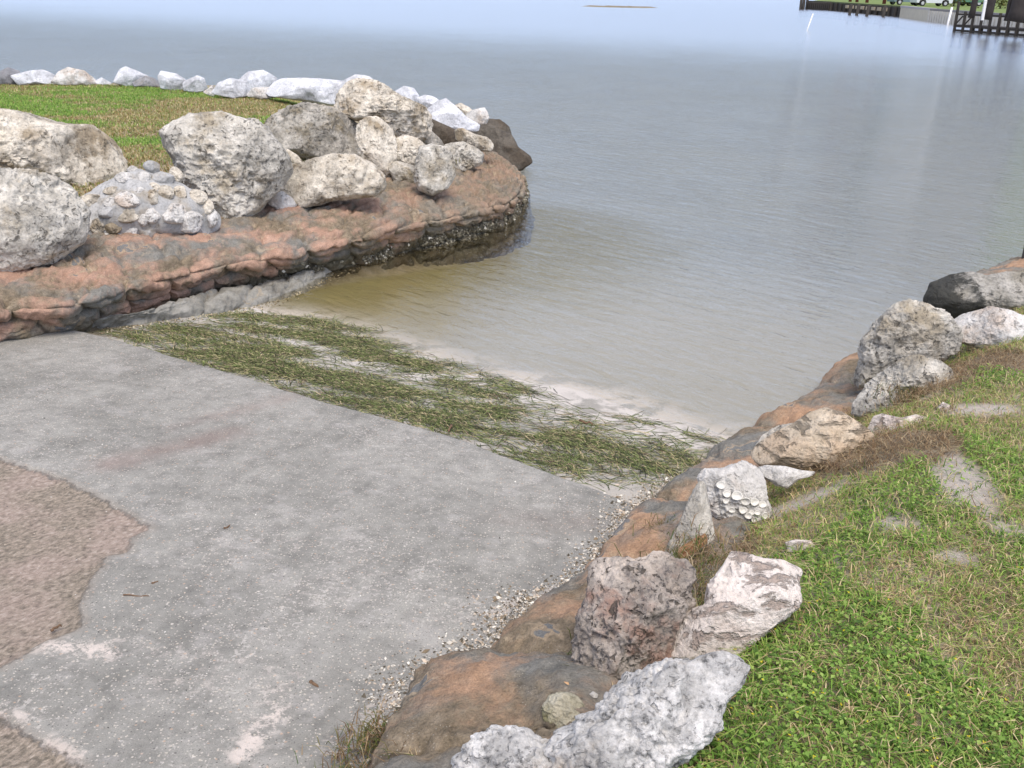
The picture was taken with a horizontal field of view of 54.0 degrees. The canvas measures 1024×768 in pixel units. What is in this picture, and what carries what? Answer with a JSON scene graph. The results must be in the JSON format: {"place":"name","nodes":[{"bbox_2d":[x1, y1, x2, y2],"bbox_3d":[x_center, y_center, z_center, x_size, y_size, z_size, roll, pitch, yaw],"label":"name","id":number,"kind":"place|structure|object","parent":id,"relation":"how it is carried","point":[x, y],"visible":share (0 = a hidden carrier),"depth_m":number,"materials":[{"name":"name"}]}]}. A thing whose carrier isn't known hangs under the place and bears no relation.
{"place":"outdoors","nodes":[
{"label":"outdoors","id":0,"kind":"place"},
{"bbox_2d":[0,83,306,196],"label":"lawn grass","id":1,"kind":"structure","parent":0,"point":[18,100],"depth_m":13.41,"materials":[{"name":"green plant"}]},
{"bbox_2d":[0,0,1023,767],"bbox_3d":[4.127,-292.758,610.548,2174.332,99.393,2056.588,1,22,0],"label":"ground","id":2,"kind":"structure","parent":0,"point":[628,368],"depth_m":9.91,"materials":[{"name":"grey liquid"}]},
{"bbox_2d":[0,67,20,84],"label":"riprap rock","id":3,"kind":"object","parent":2,"relation":"on","point":[6,74],"visible":0.65,"depth_m":15.79,"materials":[{"name":"grey stone"}]},
{"bbox_2d":[10,69,54,84],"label":"riprap rock","id":4,"kind":"object","parent":2,"relation":"on","point":[34,77],"visible":0.91,"depth_m":15.77,"materials":[{"name":"white stone"}]},
{"bbox_2d":[0,167,90,271],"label":"boulder","id":5,"kind":"object","parent":2,"relation":"on","point":[44,218],"visible":0.91,"depth_m":6.93,"materials":[{"name":"grey stone"}]},
{"bbox_2d":[0,108,127,185],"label":"boulder","id":6,"kind":"object","parent":2,"relation":"on","point":[74,154],"visible":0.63,"depth_m":8.67,"materials":[{"name":"beige stone"}]},
{"bbox_2d":[51,67,95,85],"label":"riprap rock","id":7,"kind":"object","parent":2,"relation":"on","point":[69,76],"visible":0.91,"depth_m":15.81,"materials":[{"name":"white stone"}]},
{"bbox_2d":[96,77,111,84],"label":"riprap rock","id":8,"kind":"object","parent":2,"relation":"on","point":[101,80],"visible":0.96,"depth_m":16.05,"materials":[{"name":"white stone"}]},
{"bbox_2d":[113,66,147,86],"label":"riprap rock","id":9,"kind":"object","parent":2,"relation":"on","point":[126,76],"visible":0.76,"depth_m":15.85,"materials":[{"name":"white stone"}]},
{"bbox_2d":[132,76,159,87],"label":"riprap rock","id":10,"kind":"object","parent":2,"relation":"on","point":[146,81],"visible":0.84,"depth_m":15.71,"materials":[{"name":"grey stone"}]},
{"bbox_2d":[80,160,220,236],"bbox_3d":[-2.937,-1.406,7.920,1.226,0.660,0.398,-6,23,-17],"label":"rubble patch","id":11,"kind":"object","parent":2,"relation":"on","point":[151,199],"visible":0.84,"depth_m":7.85,"materials":[{"name":"beige stone"}]},
{"bbox_2d":[158,71,185,90],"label":"riprap rock","id":12,"kind":"object","parent":2,"relation":"on","point":[170,80],"visible":0.81,"depth_m":15.33,"materials":[{"name":"white stone"}]},
{"bbox_2d":[182,75,207,92],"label":"riprap rock","id":13,"kind":"object","parent":2,"relation":"on","point":[197,83],"visible":0.94,"depth_m":15.23,"materials":[{"name":"white stone"}]},
{"bbox_2d":[203,85,214,96],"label":"riprap rock","id":14,"kind":"object","parent":2,"relation":"on","point":[209,90],"visible":0.73,"depth_m":14.73,"materials":[{"name":"white stone"}]},
{"bbox_2d":[158,111,292,218],"bbox_3d":[-2.464,-1.876,8.676,1.063,0.953,0.739,-10,24,-26],"label":"boulder","id":15,"kind":"object","parent":2,"relation":"on","point":[230,165],"visible":0.9,"depth_m":8.40,"materials":[{"name":"grey stone"}]},
{"bbox_2d":[90,265,360,334],"bbox_3d":[-2.070,-0.676,7.982,0.465,0.128,2.784,15,26,32],"label":"shell grit","id":16,"kind":"object","parent":2,"relation":"on","point":[231,310],"visible":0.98,"depth_m":7.78,"materials":[{"name":"grey gravel"}]},
{"bbox_2d":[211,78,249,98],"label":"riprap rock","id":17,"kind":"object","parent":2,"relation":"on","point":[231,88],"visible":0.98,"depth_m":14.54,"materials":[{"name":"white stone"}]},
{"bbox_2d":[238,70,276,89],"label":"riprap rock","id":18,"kind":"object","parent":2,"relation":"on","point":[258,78],"visible":0.48,"depth_m":14.97,"materials":[{"name":"white stone"}]},
{"bbox_2d":[246,87,275,99],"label":"riprap rock","id":19,"kind":"object","parent":2,"relation":"on","point":[257,92],"visible":0.91,"depth_m":14.55,"materials":[{"name":"white stone"}]},
{"bbox_2d":[0,151,534,341],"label":"bag wall","id":20,"kind":"structure","parent":2,"relation":"on","point":[102,280],"depth_m":8.27,"materials":[{"name":"brown stone"}]},
{"bbox_2d":[281,153,386,207],"bbox_3d":[-1.635,-1.858,9.178,0.964,0.516,0.457,-3,22,-11],"label":"boulder","id":21,"kind":"object","parent":20,"relation":"on","point":[323,179],"visible":0.91,"depth_m":9.01,"materials":[{"name":"beige stone"}]},
{"bbox_2d":[355,116,398,177],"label":"boulder","id":22,"kind":"object","parent":20,"relation":"on","point":[375,140],"visible":0.73,"depth_m":10.14,"materials":[{"name":"beige stone"}]},
{"bbox_2d":[396,134,424,166],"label":"boulder","id":23,"kind":"object","parent":20,"relation":"on","point":[407,147],"visible":0.47,"depth_m":10.27,"materials":[{"name":"beige stone"}]},
{"bbox_2d":[412,143,455,195],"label":"boulder","id":24,"kind":"object","parent":20,"relation":"on","point":[433,172],"visible":1,"depth_m":9.73,"materials":[{"name":"grey stone"}]},
{"bbox_2d":[432,119,458,144],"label":"boulder","id":25,"kind":"object","parent":20,"relation":"on","point":[444,133],"visible":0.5,"depth_m":12.16,"materials":[{"name":"brown stone"}]},
{"bbox_2d":[455,128,493,151],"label":"boulder","id":26,"kind":"object","parent":20,"relation":"on","point":[482,143],"visible":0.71,"depth_m":11.58,"materials":[{"name":"beige stone"}]},
{"bbox_2d":[267,191,296,209],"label":"boulder","id":27,"kind":"object","parent":2,"relation":"on","point":[281,199],"visible":0.62,"depth_m":8.91,"materials":[{"name":"white stone"}]},
{"bbox_2d":[285,148,302,163],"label":"boulder","id":28,"kind":"object","parent":2,"relation":"on","point":[295,158],"visible":0.35,"depth_m":10.47,"materials":[{"name":"beige stone"}]},
{"bbox_2d":[266,78,342,105],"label":"boulder","id":29,"kind":"object","parent":2,"relation":"on","point":[320,91],"visible":0.88,"depth_m":14.49,"materials":[{"name":"white stone"}]},
{"bbox_2d":[264,102,357,159],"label":"boulder","id":30,"kind":"object","parent":2,"relation":"on","point":[307,130],"visible":0.69,"depth_m":10.75,"materials":[{"name":"stone"}]},
{"bbox_2d":[334,78,433,140],"bbox_3d":[-1.418,-3.007,11.082,1.081,0.688,0.632,1,22,0],"label":"boulder","id":31,"kind":"object","parent":30,"relation":"on","point":[357,99],"visible":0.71,"depth_m":10.90,"materials":[{"name":"beige stone"}]},
{"bbox_2d":[0,331,635,767],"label":"boat ramp","id":32,"kind":"object","parent":2,"relation":"on","point":[328,521],"visible":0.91,"depth_m":3.99,"materials":[{"name":"concrete"}]},
{"bbox_2d":[50,624,61,631],"bbox_3d":[-1.515,0.810,3.340,0.013,0.014,0.042,14,25,29],"label":"stick","id":33,"kind":"object","parent":32,"relation":"on","point":[53,628],"visible":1,"depth_m":3.33,"materials":[{"name":"brown wood"}]},
{"bbox_2d":[123,594,148,596],"bbox_3d":[-1.340,0.754,3.583,0.090,0.014,0.007,-1,22,-5],"label":"stick","id":34,"kind":"object","parent":32,"relation":"on","point":[134,595],"visible":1,"depth_m":3.58,"materials":[{"name":"brown wood"}]},
{"bbox_2d":[4,331,620,761],"bbox_3d":[-2.538,0.690,3.462,5.781,0.612,5.538,15,25,30],"label":"shell grit","id":35,"kind":"object","parent":32,"relation":"on","point":[298,445],"visible":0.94,"depth_m":4.06,"materials":[{"name":"grey gravel"}]},
{"bbox_2d":[309,680,318,686],"bbox_3d":[-0.620,0.942,3.149,0.041,0.014,0.013,21,29,40],"label":"stick","id":36,"kind":"object","parent":32,"relation":"on","point":[313,683],"visible":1,"depth_m":3.15,"materials":[{"name":"brown wood"}]},
{"bbox_2d":[337,74,371,92],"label":"boulder","id":37,"kind":"object","parent":2,"relation":"on","point":[354,77],"visible":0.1,"depth_m":13.57,"materials":[{"name":"white stone"}]},
{"bbox_2d":[388,161,414,183],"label":"boulder","id":38,"kind":"object","parent":2,"relation":"on","point":[399,171],"visible":0.56,"depth_m":10.14,"materials":[{"name":"stone"}]},
{"bbox_2d":[396,86,418,101],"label":"boulder","id":39,"kind":"object","parent":2,"relation":"on","point":[411,93],"visible":0.53,"depth_m":15.93,"materials":[{"name":"white stone"}]},
{"bbox_2d":[94,309,725,492],"bbox_3d":[-0.717,-0.068,6.431,4.690,0.154,1.759,16,26,32],"label":"eelgrass wrack","id":40,"kind":"object","parent":2,"relation":"on","point":[308,371],"visible":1,"depth_m":6.25,"materials":[{"name":"green plant"}]},
{"bbox_2d":[579,419,592,424],"bbox_3d":[0.422,0.220,5.735,0.088,0.023,0.027,15,25,31],"label":"stick","id":41,"kind":"object","parent":40,"relation":"on","point":[583,421],"visible":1,"depth_m":5.73,"materials":[{"name":"brown wood"}]},
{"bbox_2d":[416,95,437,108],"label":"boulder","id":42,"kind":"object","parent":2,"relation":"on","point":[427,101],"visible":0.52,"depth_m":15.61,"materials":[{"name":"white stone"}]},
{"bbox_2d":[422,132,443,145],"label":"boulder","id":43,"kind":"object","parent":2,"relation":"on","point":[433,138],"visible":0.27,"depth_m":11.44,"materials":[{"name":"stone"}]},
{"bbox_2d":[427,98,479,131],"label":"boulder","id":44,"kind":"object","parent":2,"relation":"on","point":[446,111],"visible":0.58,"depth_m":12.75,"materials":[{"name":"white stone"}]},
{"bbox_2d":[455,103,471,114],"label":"boulder","id":45,"kind":"object","parent":2,"relation":"on","point":[464,109],"visible":0.56,"depth_m":15.78,"materials":[{"name":"beige stone"}]},
{"bbox_2d":[444,141,483,171],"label":"boulder","id":46,"kind":"object","parent":2,"relation":"on","point":[471,156],"visible":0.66,"depth_m":11.05,"materials":[{"name":"grey stone"}]},
{"bbox_2d":[465,107,489,124],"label":"boulder","id":47,"kind":"object","parent":2,"relation":"on","point":[479,116],"visible":0.69,"depth_m":14.43,"materials":[{"name":"white stone"}]},
{"bbox_2d":[487,119,510,133],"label":"boulder","id":48,"kind":"object","parent":2,"relation":"on","point":[500,124],"visible":0.41,"depth_m":15.74,"materials":[{"name":"stone"}]},
{"bbox_2d":[450,724,551,767],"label":"boulder","id":49,"kind":"object","parent":2,"relation":"on","point":[505,746],"visible":0.75,"depth_m":2.40,"materials":[{"name":"white stone"}]},
{"bbox_2d":[329,442,719,767],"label":"shell grit","id":50,"kind":"object","parent":2,"relation":"on","point":[528,598],"visible":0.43,"depth_m":3.72,"materials":[{"name":"grey gravel"}]},
{"bbox_2d":[541,692,584,727],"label":"stone","id":51,"kind":"object","parent":2,"relation":"on","point":[558,709],"visible":0.69,"depth_m":2.58,"materials":[{"name":"stone"}]},
{"bbox_2d":[571,551,696,680],"bbox_3d":[0.356,0.705,2.942,0.370,0.407,0.335,1,22,0],"label":"boulder","id":52,"kind":"object","parent":2,"relation":"on","point":[631,614],"visible":0.8,"depth_m":2.86,"materials":[{"name":"grey stone"}]},
{"bbox_2d":[367,256,1023,767],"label":"bag wall","id":53,"kind":"structure","parent":2,"relation":"on","point":[521,668],"depth_m":3.04,"materials":[{"name":"brown stone"}]},
{"bbox_2d":[590,691,597,697],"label":"stone","id":54,"kind":"object","parent":53,"relation":"on","point":[593,694],"visible":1,"depth_m":2.68,"materials":[{"name":"white stone"}]},
{"bbox_2d":[293,344,1023,767],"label":"weed tufts","id":55,"kind":"object","parent":53,"relation":"on","point":[369,734],"visible":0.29,"depth_m":3.40,"materials":[{"name":"brown plant"}]},
{"bbox_2d":[664,481,714,555],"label":"boulder","id":56,"kind":"object","parent":53,"relation":"on","point":[698,502],"visible":0.65,"depth_m":3.80,"materials":[{"name":"grey stone"}]},
{"bbox_2d":[678,533,707,558],"bbox_3d":[0.659,0.594,3.690,0.144,0.064,0.050,-14,26,-33],"label":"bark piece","id":57,"kind":"object","parent":53,"relation":"on","point":[688,551],"visible":0.29,"depth_m":3.68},
{"bbox_2d":[754,423,791,446],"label":"boulder","id":58,"kind":"object","parent":53,"relation":"on","point":[771,431],"visible":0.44,"depth_m":5.09,"materials":[{"name":"stone"}]},
{"bbox_2d":[704,494,1022,767],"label":"clover flowers","id":59,"kind":"object","parent":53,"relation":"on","point":[813,692],"visible":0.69,"depth_m":2.51,"materials":[{"name":"white plant"}]},
{"bbox_2d":[854,298,963,388],"bbox_3d":[2.283,-0.218,5.821,0.581,0.548,0.353,1,22,0],"label":"boulder","id":60,"kind":"object","parent":53,"relation":"on","point":[899,330],"visible":0.79,"depth_m":5.68,"materials":[{"name":"grey stone"}]},
{"bbox_2d":[697,460,772,523],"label":"boulder","id":61,"kind":"object","parent":2,"relation":"on","point":[739,489],"visible":0.76,"depth_m":4.08,"materials":[{"name":"white stone"}]},
{"bbox_2d":[757,465,814,488],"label":"boulder","id":62,"kind":"object","parent":2,"relation":"on","point":[786,477],"visible":0.97,"depth_m":4.20,"materials":[{"name":"white stone"}]},
{"bbox_2d":[570,306,1023,767],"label":"grass","id":63,"kind":"structure","parent":2,"relation":"on","point":[916,754],"depth_m":2.80,"materials":[{"name":"green plant"}]},
{"bbox_2d":[671,551,802,659],"bbox_3d":[0.646,0.656,2.899,0.384,0.316,0.238,1,22,0],"label":"boulder","id":64,"kind":"object","parent":63,"relation":"on","point":[749,597],"visible":0.84,"depth_m":2.83,"materials":[{"name":"white stone"}]},
{"bbox_2d":[851,354,953,416],"bbox_3d":[2.078,0.021,5.309,0.514,0.379,0.244,5,22,9],"label":"boulder","id":65,"kind":"object","parent":63,"relation":"on","point":[915,369],"visible":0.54,"depth_m":5.25,"materials":[{"name":"grey stone"}]},
{"bbox_2d":[785,539,814,552],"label":"stone","id":66,"kind":"object","parent":2,"relation":"on","point":[792,543],"visible":0.66,"depth_m":3.54,"materials":[{"name":"grey stone"}]},
{"bbox_2d":[751,407,873,470],"bbox_3d":[1.354,0.263,4.506,0.515,0.311,0.299,1,22,0],"label":"boulder","id":67,"kind":"object","parent":2,"relation":"on","point":[803,442],"visible":0.77,"depth_m":4.42,"materials":[{"name":"beige stone"}]},
{"bbox_2d":[805,1,832,17],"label":"bulkhead","id":68,"kind":"object","parent":2,"relation":"on","point":[819,5],"visible":0.43,"depth_m":133.87,"materials":[{"name":"wood"}]},
{"bbox_2d":[616,307,1023,710],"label":"dry straw","id":69,"kind":"object","parent":2,"relation":"on","point":[957,369],"visible":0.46,"depth_m":4.15,"materials":[{"name":"beige plant"}]},
{"bbox_2d":[830,2,900,24],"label":"bulkhead","id":70,"kind":"object","parent":2,"relation":"on","point":[891,10],"visible":0.45,"depth_m":114.97,"materials":[{"name":"brown wood"}]},
{"bbox_2d":[868,414,926,434],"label":"boulder","id":71,"kind":"object","parent":2,"relation":"on","point":[880,420],"visible":0.45,"depth_m":4.58,"materials":[{"name":"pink stone"}]},
{"bbox_2d":[898,6,936,25],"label":"sea wall","id":72,"kind":"structure","parent":2,"relation":"on","point":[916,13],"depth_m":97.24,"materials":[{"name":"beige concrete"}]},
{"bbox_2d":[936,402,954,408],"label":"boulder","id":73,"kind":"object","parent":2,"relation":"on","point":[944,405],"visible":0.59,"depth_m":4.60,"materials":[{"name":"grey stone"}]},
{"bbox_2d":[967,0,977,17],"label":"timber post","id":74,"kind":"object","parent":2,"relation":"on","point":[972,11],"visible":1,"depth_m":64.13,"materials":[{"name":"brown wood"}]},
{"bbox_2d":[923,271,1023,318],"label":"boulder","id":75,"kind":"object","parent":2,"relation":"on","point":[956,295],"visible":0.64,"depth_m":6.53,"materials":[{"name":"black stone"}]},
{"bbox_2d":[927,8,1023,45],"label":"bulkhead","id":76,"kind":"object","parent":2,"relation":"on","point":[941,16],"visible":0.13,"depth_m":83.12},
{"bbox_2d":[981,0,986,19],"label":"fence post","id":77,"kind":"object","parent":2,"relation":"on","point":[983,9],"visible":1,"depth_m":59.39,"materials":[{"name":"white paint"}]},
{"bbox_2d":[954,306,1023,349],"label":"boulder","id":78,"kind":"object","parent":2,"relation":"on","point":[987,326],"visible":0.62,"depth_m":5.70,"materials":[{"name":"white stone"}]},
{"bbox_2d":[984,0,995,19],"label":"timber post","id":79,"kind":"object","parent":2,"relation":"on","point":[990,7],"visible":0.76,"depth_m":60.84,"materials":[{"name":"brown wood"}]},
{"bbox_2d":[1004,0,1011,20],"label":"timber post","id":80,"kind":"object","parent":2,"relation":"on","point":[1008,7],"visible":0.62,"depth_m":58.58,"materials":[{"name":"brown wood"}]},
{"bbox_2d":[1006,0,1023,22],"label":"timber post","id":81,"kind":"object","parent":2,"relation":"on","point":[1016,12],"visible":1,"depth_m":57.55,"materials":[{"name":"brown wood"}]},
{"bbox_2d":[0,0,1023,413],"bbox_3d":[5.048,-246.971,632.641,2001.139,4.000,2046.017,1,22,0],"label":"water","id":82,"kind":"structure","parent":0,"point":[558,16],"depth_m":36.05,"materials":[{"name":"grey liquid"}]},
{"bbox_2d":[472,123,532,170],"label":"boulder","id":83,"kind":"object","parent":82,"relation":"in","point":[506,147],"visible":0.56,"depth_m":13.91,"materials":[{"name":"grey stone"}]},
{"bbox_2d":[586,5,655,7],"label":"sand bar","id":84,"kind":"object","parent":82,"relation":"in","point":[621,6],"visible":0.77,"depth_m":122.85,"materials":[{"name":"beige sand"}]},
{"bbox_2d":[848,4,852,14],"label":"mooring pile","id":85,"kind":"object","parent":82,"relation":"in","point":[850,9],"visible":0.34,"depth_m":109.22,"materials":[{"name":"brown wood"}]},
{"bbox_2d":[855,4,859,14],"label":"mooring pile","id":86,"kind":"object","parent":82,"relation":"in","point":[857,9],"visible":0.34,"depth_m":108.05,"materials":[{"name":"brown wood"}]},
{"bbox_2d":[865,5,870,18],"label":"mooring pile","id":87,"kind":"object","parent":82,"relation":"in","point":[867,10],"visible":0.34,"depth_m":105.45,"materials":[{"name":"wood"}]},
{"bbox_2d":[879,5,886,26],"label":"mooring pile","id":88,"kind":"object","parent":82,"relation":"in","point":[884,10],"visible":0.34,"depth_m":103.53,"materials":[{"name":"wood"}]},
{"bbox_2d":[944,7,952,37],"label":"mooring pile","id":89,"kind":"object","parent":82,"relation":"in","point":[950,13],"visible":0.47,"depth_m":81.71,"materials":[{"name":"white paint"}]},
{"bbox_2d":[952,1,1023,52],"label":"dock","id":90,"kind":"object","parent":82,"relation":"in","point":[998,28],"visible":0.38,"depth_m":65.09,"materials":[{"name":"brown wood"}]},
{"bbox_2d":[543,651,749,767],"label":"boulder","id":91,"kind":"object","parent":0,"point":[666,712],"visible":0.99,"depth_m":2.34,"materials":[{"name":"white stone"}]},
{"bbox_2d":[815,0,1007,12],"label":"bank","id":92,"kind":"structure","parent":0,"point":[965,7],"depth_m":121.09,"materials":[{"name":"green plant"}]},
{"bbox_2d":[887,0,918,4],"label":"parked car","id":93,"kind":"object","parent":92,"relation":"on","point":[892,2],"visible":0.57,"depth_m":119.61,"materials":[{"name":"paint"}]},
{"bbox_2d":[910,0,952,5],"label":"parked car","id":94,"kind":"object","parent":92,"relation":"on","point":[936,2],"visible":0.99,"depth_m":114.13,"materials":[{"name":"paint"}]},
{"bbox_2d":[929,0,971,6],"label":"shrub","id":95,"kind":"object","parent":92,"relation":"on","point":[956,2],"visible":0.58,"depth_m":116.19,"materials":[{"name":"green plant"}]},
{"bbox_2d":[954,0,983,5],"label":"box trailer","id":96,"kind":"object","parent":92,"relation":"on","point":[968,2],"visible":0.52,"depth_m":122.41,"materials":[{"name":"green paint"}]},
{"bbox_2d":[977,0,1007,8],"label":"shrub","id":97,"kind":"object","parent":92,"relation":"on","point":[1001,4],"visible":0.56,"depth_m":104.62,"materials":[{"name":"green plant"}]}
]}

